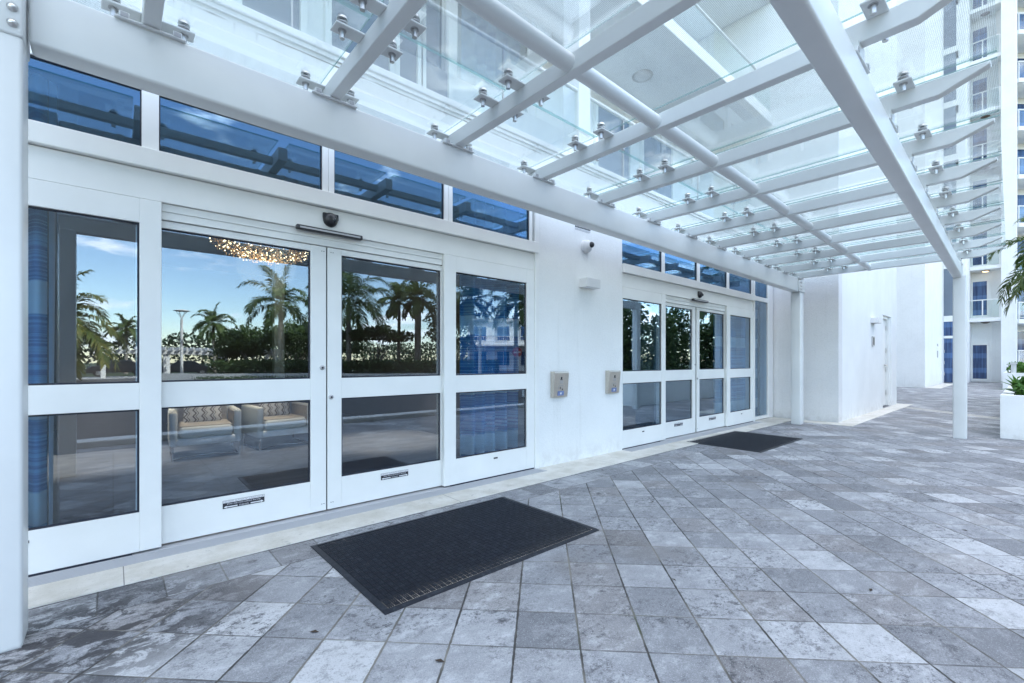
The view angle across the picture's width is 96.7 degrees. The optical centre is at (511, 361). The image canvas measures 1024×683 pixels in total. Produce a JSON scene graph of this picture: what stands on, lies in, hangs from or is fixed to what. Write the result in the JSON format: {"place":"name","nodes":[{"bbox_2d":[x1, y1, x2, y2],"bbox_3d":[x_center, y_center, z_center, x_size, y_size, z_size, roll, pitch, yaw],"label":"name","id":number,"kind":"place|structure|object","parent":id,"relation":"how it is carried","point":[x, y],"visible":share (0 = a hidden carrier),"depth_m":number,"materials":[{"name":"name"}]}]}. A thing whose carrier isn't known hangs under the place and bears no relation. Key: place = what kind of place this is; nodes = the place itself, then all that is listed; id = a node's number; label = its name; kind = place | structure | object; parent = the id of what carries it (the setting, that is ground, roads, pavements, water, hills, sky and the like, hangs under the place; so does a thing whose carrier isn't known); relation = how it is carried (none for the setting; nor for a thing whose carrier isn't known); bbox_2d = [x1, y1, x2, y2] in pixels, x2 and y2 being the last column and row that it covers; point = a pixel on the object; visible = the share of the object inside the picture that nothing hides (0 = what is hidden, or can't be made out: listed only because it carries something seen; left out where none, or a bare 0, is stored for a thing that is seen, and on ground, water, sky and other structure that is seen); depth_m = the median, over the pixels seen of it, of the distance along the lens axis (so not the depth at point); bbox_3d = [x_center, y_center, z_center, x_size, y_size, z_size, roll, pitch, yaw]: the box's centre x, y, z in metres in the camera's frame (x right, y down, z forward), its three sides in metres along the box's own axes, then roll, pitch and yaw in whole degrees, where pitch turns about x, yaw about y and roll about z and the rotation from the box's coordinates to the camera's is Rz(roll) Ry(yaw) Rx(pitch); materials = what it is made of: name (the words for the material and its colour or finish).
{"place":"outdoors","nodes":[
{"label":"outdoors","id":0,"kind":"place"},
{"bbox_2d":[48,398,712,524],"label":"lobby floor","id":1,"kind":"structure","parent":0,"point":[86,485],"depth_m":5.99,"materials":[{"name":"grey tile"}]},
{"bbox_2d":[168,405,240,461],"bbox_3d":[-4.489,0.941,6.640,0.840,0.802,0.815,0,0,-38],"label":"armchair","id":2,"kind":"object","parent":1,"relation":"on","point":[227,428],"visible":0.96,"depth_m":6.38,"materials":[{"name":"fabric"}]},
{"bbox_2d":[183,406,221,422],"bbox_3d":[-4.575,0.720,6.735,0.480,0.340,0.150,0,-14,-38],"label":"pillow","id":3,"kind":"object","parent":2,"relation":"on","point":[199,414],"visible":0.68,"depth_m":6.67,"materials":[{"name":"fabric"}]},
{"bbox_2d":[241,402,307,450],"bbox_3d":[-3.807,0.941,7.371,0.815,0.802,0.840,0,0,43],"label":"armchair","id":4,"kind":"object","parent":1,"relation":"on","point":[256,422],"visible":0.81,"depth_m":7.11,"materials":[{"name":"fabric"}]},
{"bbox_2d":[259,402,289,415],"bbox_3d":[-3.896,0.720,7.463,0.150,0.340,0.480,-19,-13,41],"label":"pillow","id":5,"kind":"object","parent":4,"relation":"on","point":[273,409],"visible":0.57,"depth_m":7.41,"materials":[{"name":"fabric"}]},
{"bbox_2d":[272,247,284,377],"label":"lobby column","id":6,"kind":"structure","parent":1,"relation":"on","point":[278,320],"depth_m":8.27,"materials":[{"name":"grey"}]},
{"bbox_2d":[47,215,759,454],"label":"lobby wall","id":7,"kind":"structure","parent":1,"relation":"on","point":[216,324],"depth_m":9.90,"materials":[{"name":"glass"}]},
{"bbox_2d":[28,59,523,304],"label":"lobby ceiling","id":8,"kind":"structure","parent":7,"relation":"on","point":[88,105],"depth_m":4.70,"materials":[{"name":"paint"}]},
{"bbox_2d":[209,238,307,264],"bbox_3d":[-3.646,-1.790,6.761,1.458,0.620,1.457,0,0,-41],"label":"chandelier","id":9,"kind":"object","parent":8,"relation":"hanging from","point":[272,256],"visible":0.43,"depth_m":6.78,"materials":[{"name":"gold glass"}]},
{"bbox_2d":[635,301,655,425],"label":"lobby column","id":10,"kind":"structure","parent":1,"relation":"on","point":[645,358],"depth_m":9.49,"materials":[{"name":"grey"}]},
{"bbox_2d":[0,382,1023,682],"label":"paving","id":11,"kind":"structure","parent":0,"point":[778,564],"depth_m":2.63,"materials":[{"name":"stone"}]},
{"bbox_2d":[310,497,598,614],"bbox_3d":[-0.386,1.341,3.471,1.830,0.010,1.200,0,0,-42],"label":"door mat","id":12,"kind":"object","parent":11,"relation":"on","point":[386,570],"depth_m":3.27,"materials":[{"name":"rubber"}]},
{"bbox_2d":[0,0,1002,653],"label":"glass canopy","id":13,"kind":"object","parent":11,"relation":"on","point":[148,48],"visible":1,"depth_m":3.09,"materials":[{"name":"white metal"}]},
{"bbox_2d":[28,383,999,608],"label":"kerb","id":14,"kind":"structure","parent":11,"relation":"on","point":[53,592],"depth_m":3.69,"materials":[{"name":"beige concrete"}]},
{"bbox_2d":[687,431,801,452],"bbox_3d":[3.987,1.341,7.785,1.830,0.010,1.200,0,0,-41],"label":"door mat","id":15,"kind":"object","parent":11,"relation":"on","point":[749,441],"depth_m":7.63,"materials":[{"name":"rubber"}]},
{"bbox_2d":[897,0,944,387],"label":"hotel wing","id":16,"kind":"structure","parent":11,"relation":"on","point":[920,352],"depth_m":24.16,"materials":[{"name":"white paint"}]},
{"bbox_2d":[941,339,944,383],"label":"side door","id":17,"kind":"structure","parent":16,"relation":"in","point":[942,340],"depth_m":27.84,"materials":[{"name":"white metal"}]},
{"bbox_2d":[943,0,1023,382],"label":"hotel tower","id":18,"kind":"structure","parent":11,"relation":"on","point":[976,32],"depth_m":28.91,"materials":[{"name":"paint"}]},
{"bbox_2d":[943,316,952,382],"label":"window","id":19,"kind":"structure","parent":18,"relation":"in","point":[948,320],"depth_m":28.28,"materials":[{"name":"blue glass"}]},
{"bbox_2d":[943,265,952,322],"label":"window","id":20,"kind":"structure","parent":18,"relation":"in","point":[947,278],"depth_m":28.31,"materials":[{"name":"glass"}]},
{"bbox_2d":[943,208,957,268],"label":"window","id":21,"kind":"structure","parent":18,"relation":"in","point":[948,227],"depth_m":28.21,"materials":[{"name":"glass"}]},
{"bbox_2d":[943,154,957,215],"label":"window","id":22,"kind":"structure","parent":18,"relation":"in","point":[949,161],"depth_m":28.18,"materials":[{"name":"white metal"}]},
{"bbox_2d":[943,100,957,165],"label":"window","id":23,"kind":"structure","parent":18,"relation":"in","point":[950,117],"depth_m":28.21,"materials":[{"name":"white metal"}]},
{"bbox_2d":[943,46,957,112],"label":"window","id":24,"kind":"structure","parent":18,"relation":"in","point":[950,61],"depth_m":28.18,"materials":[{"name":"grey glass"}]},
{"bbox_2d":[943,0,957,56],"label":"window","id":25,"kind":"structure","parent":18,"relation":"in","point":[950,11],"depth_m":28.21,"materials":[{"name":"grey glass"}]},
{"bbox_2d":[971,343,988,381],"bbox_3d":[30.841,0.050,29.997,0.070,2.500,0.850,0,0,-41],"label":"balcony door","id":26,"kind":"structure","parent":18,"relation":"in","point":[979,352],"depth_m":29.97,"materials":[{"name":"blue glass"}]},
{"bbox_2d":[971,279,988,317],"bbox_3d":[30.841,-4.130,29.997,0.070,2.500,0.850,0,0,-41],"label":"balcony door","id":27,"kind":"structure","parent":18,"relation":"in","point":[979,288],"depth_m":30.00,"materials":[{"name":"blue glass"}]},
{"bbox_2d":[971,231,988,266],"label":"balcony door","id":28,"kind":"structure","parent":18,"relation":"in","point":[977,261],"depth_m":29.97,"materials":[{"name":"blue glass"}]},
{"bbox_2d":[971,177,988,210],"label":"balcony door","id":29,"kind":"structure","parent":18,"relation":"in","point":[976,204],"depth_m":29.97,"materials":[{"name":"glass"}]},
{"bbox_2d":[971,127,988,162],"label":"balcony door","id":30,"kind":"structure","parent":18,"relation":"in","point":[981,137],"depth_m":29.97,"materials":[{"name":"glass"}]},
{"bbox_2d":[971,75,988,112],"bbox_3d":[30.841,-17.450,29.997,0.070,2.500,0.850,0,0,-41],"label":"balcony door","id":31,"kind":"structure","parent":18,"relation":"in","point":[981,84],"depth_m":30.00,"materials":[{"name":"grey glass"}]},
{"bbox_2d":[971,24,988,61],"bbox_3d":[30.841,-20.780,29.997,0.070,2.500,0.850,0,0,-41],"label":"balcony door","id":32,"kind":"structure","parent":18,"relation":"in","point":[981,33],"depth_m":30.00,"materials":[{"name":"glass"}]},
{"bbox_2d":[971,0,988,9],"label":"balcony door","id":33,"kind":"structure","parent":18,"relation":"in","point":[975,4],"depth_m":30.07,"materials":[{"name":"glass"}]},
{"bbox_2d":[1017,330,1023,362],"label":"window","id":34,"kind":"structure","parent":18,"relation":"in","point":[1020,333],"depth_m":30.03,"materials":[{"name":"white metal"}]},
{"bbox_2d":[1017,286,1023,318],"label":"window","id":35,"kind":"structure","parent":18,"relation":"in","point":[1021,309],"depth_m":30.03,"materials":[{"name":"glass"}]},
{"bbox_2d":[1017,240,1023,270],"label":"window","id":36,"kind":"structure","parent":18,"relation":"in","point":[1018,243],"depth_m":30.03,"materials":[{"name":"blue glass"}]},
{"bbox_2d":[1017,193,1023,222],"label":"window","id":37,"kind":"structure","parent":18,"relation":"in","point":[1020,196],"depth_m":30.03,"materials":[{"name":"blue glass"}]},
{"bbox_2d":[1017,148,1023,174],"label":"window","id":38,"kind":"structure","parent":18,"relation":"in","point":[1020,151],"depth_m":30.03,"materials":[{"name":"white metal"}]},
{"bbox_2d":[1017,102,1023,126],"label":"window","id":39,"kind":"structure","parent":18,"relation":"in","point":[1020,105],"depth_m":30.03,"materials":[{"name":"white metal"}]},
{"bbox_2d":[1017,57,1023,78],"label":"window","id":40,"kind":"structure","parent":18,"relation":"in","point":[1021,64],"depth_m":30.03,"materials":[{"name":"blue glass"}]},
{"bbox_2d":[1017,11,1023,29],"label":"window","id":41,"kind":"structure","parent":18,"relation":"in","point":[1021,16],"depth_m":30.03,"materials":[{"name":"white glass"}]},
{"bbox_3d":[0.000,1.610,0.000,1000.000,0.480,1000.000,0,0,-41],"label":"ground","id":42,"kind":"structure","parent":0,"visible":0},
{"bbox_2d":[28,0,896,587],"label":"hotel building","id":43,"kind":"structure","parent":42,"relation":"on","point":[448,64],"depth_m":5.69,"materials":[{"name":"paint"}]},
{"bbox_2d":[28,74,56,527],"bbox_3d":[-3.453,-0.315,2.955,0.191,3.270,0.704,0,0,45],"label":"curtain","id":44,"kind":"object","parent":43,"relation":"hanging from","point":[37,368],"visible":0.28,"depth_m":3.10,"materials":[{"name":"blue fabric"}]},
{"bbox_2d":[30,46,149,147],"bbox_3d":[-3.040,-1.734,2.831,1.240,0.492,0.085,0,0,-41],"label":"transom window","id":45,"kind":"structure","parent":43,"relation":"in","point":[144,95],"depth_m":3.18,"materials":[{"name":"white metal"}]},
{"bbox_2d":[136,221,326,543],"bbox_3d":[-2.133,0.149,3.656,1.372,2.342,0.058,0,0,-41],"label":"sliding door","id":46,"kind":"structure","parent":43,"relation":"in","point":[181,520],"depth_m":3.74,"materials":[{"name":"white metal"}]},
{"bbox_2d":[150,93,327,190],"bbox_3d":[-2.114,-1.734,3.643,1.232,0.492,0.085,0,0,-41],"label":"transom window","id":47,"kind":"structure","parent":43,"relation":"in","point":[154,99],"depth_m":3.41,"materials":[{"name":"white metal"}]},
{"bbox_2d":[233,0,306,33],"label":"window","id":48,"kind":"structure","parent":43,"relation":"in","point":[279,10],"depth_m":5.53,"materials":[{"name":"white glass"}]},
{"bbox_2d":[295,224,362,240],"bbox_3d":[-1.598,-1.137,4.008,0.570,0.040,0.052,0,0,-41],"label":"motion sensor","id":49,"kind":"object","parent":43,"relation":"attached to","point":[327,232],"visible":1,"depth_m":3.98,"materials":[{"name":"black plastic"}]},
{"bbox_2d":[323,212,338,226],"bbox_3d":[-1.586,-1.255,4.004,0.136,0.127,0.074,0,0,-41],"label":"door camera","id":50,"kind":"object","parent":43,"relation":"attached to","point":[330,219],"depth_m":3.99,"materials":[{"name":"black plastic"}]},
{"bbox_2d":[323,0,394,73],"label":"window","id":51,"kind":"structure","parent":43,"relation":"in","point":[361,21],"depth_m":6.05,"materials":[{"name":"glass"}]},
{"bbox_2d":[327,248,441,508],"bbox_3d":[-1.160,0.149,4.509,1.320,2.342,0.058,0,0,-41],"label":"sliding door","id":52,"kind":"structure","parent":43,"relation":"in","point":[357,487],"depth_m":4.28,"materials":[{"name":"white metal"}]},
{"bbox_2d":[328,148,447,219],"bbox_3d":[-1.177,-1.734,4.464,1.252,0.492,0.085,0,0,-41],"label":"transom window","id":53,"kind":"structure","parent":43,"relation":"in","point":[331,153],"depth_m":4.28,"materials":[{"name":"white metal"}]},
{"bbox_2d":[395,8,422,85],"bbox_3d":[-1.517,-4.120,6.623,0.450,2.660,0.080,0,0,-41],"label":"window","id":54,"kind":"structure","parent":43,"relation":"in","point":[409,66],"depth_m":6.66,"materials":[{"name":"white glass"}]},
{"bbox_2d":[422,0,452,99],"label":"window","id":55,"kind":"structure","parent":43,"relation":"in","point":[437,62],"depth_m":6.96,"materials":[{"name":"glass"}]},
{"bbox_2d":[459,198,518,456],"bbox_3d":[-0.280,-0.315,5.691,0.883,3.270,0.211,0,0,-41],"label":"curtain","id":56,"kind":"object","parent":43,"relation":"hanging from","point":[489,326],"visible":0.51,"depth_m":5.68,"materials":[{"name":"blue fabric"}]},
{"bbox_2d":[448,186,531,240],"bbox_3d":[-0.237,-1.734,5.288,1.236,0.492,0.085,0,0,-41],"label":"transom window","id":57,"kind":"structure","parent":43,"relation":"in","point":[519,220],"depth_m":5.52,"materials":[{"name":"blue glass"}]},
{"bbox_2d":[551,371,568,397],"bbox_3d":[0.624,0.295,5.930,0.270,0.336,0.075,0,0,-41],"label":"intercom","id":58,"kind":"object","parent":43,"relation":"attached to","point":[559,383],"visible":1,"depth_m":5.89,"materials":[{"name":"silver plastic"}]},
{"bbox_2d":[575,225,589,232],"bbox_3d":[0.979,-1.827,6.288,0.323,0.053,0.002,0,0,-41],"label":"wall notice","id":59,"kind":"object","parent":43,"relation":"attached to","point":[582,228],"depth_m":6.29,"materials":[{"name":"white"}]},
{"bbox_2d":[581,240,593,252],"bbox_3d":[1.056,-1.600,6.274,0.180,0.180,0.127,0,0,-41],"label":"security camera","id":60,"kind":"object","parent":43,"relation":"attached to","point":[587,246],"visible":1,"depth_m":6.25,"materials":[{"name":"white plastic"}]},
{"bbox_2d":[579,277,599,289],"bbox_3d":[1.077,-1.080,6.287,0.300,0.124,0.135,0,0,-41],"label":"wall light","id":61,"kind":"object","parent":43,"relation":"attached to","point":[589,283],"visible":1,"depth_m":6.22,"materials":[{"name":"white plastic"}]},
{"bbox_2d":[593,99,631,180],"bbox_3d":[2.205,-4.120,9.886,1.310,2.660,0.080,0,0,-41],"label":"window","id":62,"kind":"structure","parent":43,"relation":"in","point":[613,162],"depth_m":9.89,"materials":[{"name":"glass"}]},
{"bbox_2d":[605,370,620,393],"bbox_3d":[1.486,0.295,6.686,0.270,0.336,0.075,0,0,-41],"label":"intercom","id":63,"kind":"object","parent":43,"relation":"attached to","point":[612,381],"visible":1,"depth_m":6.64,"materials":[{"name":"silver plastic"}]},
{"bbox_2d":[622,240,663,272],"bbox_3d":[2.066,-1.734,7.307,1.240,0.492,0.085,0,0,-41],"label":"transom window","id":64,"kind":"structure","parent":43,"relation":"in","point":[632,254],"depth_m":7.32,"materials":[{"name":"blue glass"}]},
{"bbox_2d":[639,135,674,199],"bbox_3d":[3.540,-4.120,11.056,1.460,2.660,0.080,0,0,-41],"label":"window","id":65,"kind":"structure","parent":43,"relation":"in","point":[651,152],"depth_m":11.00,"materials":[{"name":"white glass"}]},
{"bbox_2d":[656,303,695,437],"bbox_3d":[2.972,0.149,8.132,1.372,2.342,0.058,0,0,-41],"label":"sliding door","id":66,"kind":"structure","parent":43,"relation":"in","point":[679,427],"depth_m":8.23,"materials":[{"name":"white metal"}]},
{"bbox_2d":[664,253,698,280],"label":"transom window","id":67,"kind":"structure","parent":43,"relation":"in","point":[673,265],"depth_m":8.12,"materials":[{"name":"blue glass"}]},
{"bbox_2d":[692,298,707,302],"bbox_3d":[3.511,-1.137,8.487,0.570,0.040,0.052,0,0,-41],"label":"motion sensor","id":68,"kind":"object","parent":43,"relation":"attached to","point":[699,300],"visible":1,"depth_m":8.44,"materials":[{"name":"black plastic"}]},
{"bbox_2d":[698,291,703,297],"bbox_3d":[3.530,-1.255,8.489,0.136,0.127,0.074,0,0,-41],"label":"door camera","id":69,"kind":"object","parent":43,"relation":"attached to","point":[700,294],"depth_m":8.47,"materials":[{"name":"black plastic"}]},
{"bbox_2d":[696,307,724,431],"bbox_3d":[3.949,0.149,8.988,1.311,2.342,0.058,0,0,-41],"label":"sliding door","id":70,"kind":"structure","parent":43,"relation":"in","point":[705,422],"depth_m":8.89,"materials":[{"name":"white metal"}]},
{"bbox_2d":[699,264,727,287],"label":"transom window","id":71,"kind":"structure","parent":43,"relation":"in","point":[709,275],"depth_m":8.96,"materials":[{"name":"blue glass"}]},
{"bbox_2d":[713,301,757,415],"bbox_3d":[5.194,-0.315,10.494,2.153,3.270,0.200,0,0,-41],"label":"curtain","id":72,"kind":"object","parent":43,"relation":"hanging from","point":[737,359],"visible":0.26,"depth_m":10.34,"materials":[{"name":"white fabric"}]},
{"bbox_2d":[728,273,752,293],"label":"transom window","id":73,"kind":"structure","parent":43,"relation":"in","point":[735,282],"depth_m":9.79,"materials":[{"name":"blue glass"}]},
{"bbox_2d":[872,336,874,345],"bbox_3d":[9.669,-0.550,12.180,0.220,0.260,0.032,0,0,-41],"label":"keypad","id":74,"kind":"object","parent":43,"relation":"attached to","point":[873,340],"visible":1,"depth_m":12.13,"materials":[{"name":"grey plastic"}]},
{"bbox_2d":[871,317,881,323],"bbox_3d":[9.727,-1.100,12.145,0.440,0.140,0.160,0,0,-41],"label":"wall light","id":75,"kind":"object","parent":43,"relation":"attached to","point":[876,320],"visible":1,"depth_m":12.02,"materials":[{"name":"white plastic"}]},
{"bbox_2d":[883,316,888,405],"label":"service door","id":76,"kind":"structure","parent":43,"relation":"in","point":[885,319],"depth_m":13.83,"materials":[{"name":"white metal"}]},
{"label":"driveway","id":77,"kind":"structure","parent":0,"visible":0},
{"bbox_2d":[1000,377,1023,439],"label":"planter","id":78,"kind":"object","parent":77,"relation":"on","point":[1011,415],"visible":0.75,"depth_m":7.91,"materials":[{"name":"paint"}]},
{"bbox_2d":[985,217,1023,315],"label":"palm tree","id":79,"kind":"object","parent":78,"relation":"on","point":[1020,259],"visible":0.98,"depth_m":14.67,"materials":[{"name":"green plant"}]},
{"bbox_2d":[1000,375,1023,394],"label":"shrub","id":80,"kind":"object","parent":78,"relation":"on","point":[1017,385],"visible":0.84,"depth_m":8.21,"materials":[{"name":"green plant"}]},
{"bbox_2d":[1003,371,1023,389],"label":"planter","id":81,"kind":"object","parent":77,"relation":"on","point":[1006,374],"visible":0.36,"depth_m":21.77,"materials":[{"name":"paint"}]},
{"bbox_2d":[1010,362,1017,372],"bbox_3d":[24.264,0.330,22.003,0.600,0.600,0.240,0,0,-41],"label":"bollard light","id":82,"kind":"object","parent":81,"relation":"on","point":[1013,367],"visible":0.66,"depth_m":21.94,"materials":[{"name":"white metal"}]},
{"bbox_2d":[1006,361,1023,372],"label":"shrub","id":83,"kind":"object","parent":81,"relation":"on","point":[1020,368],"visible":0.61,"depth_m":22.03,"materials":[{"name":"green plant"}]}
]}

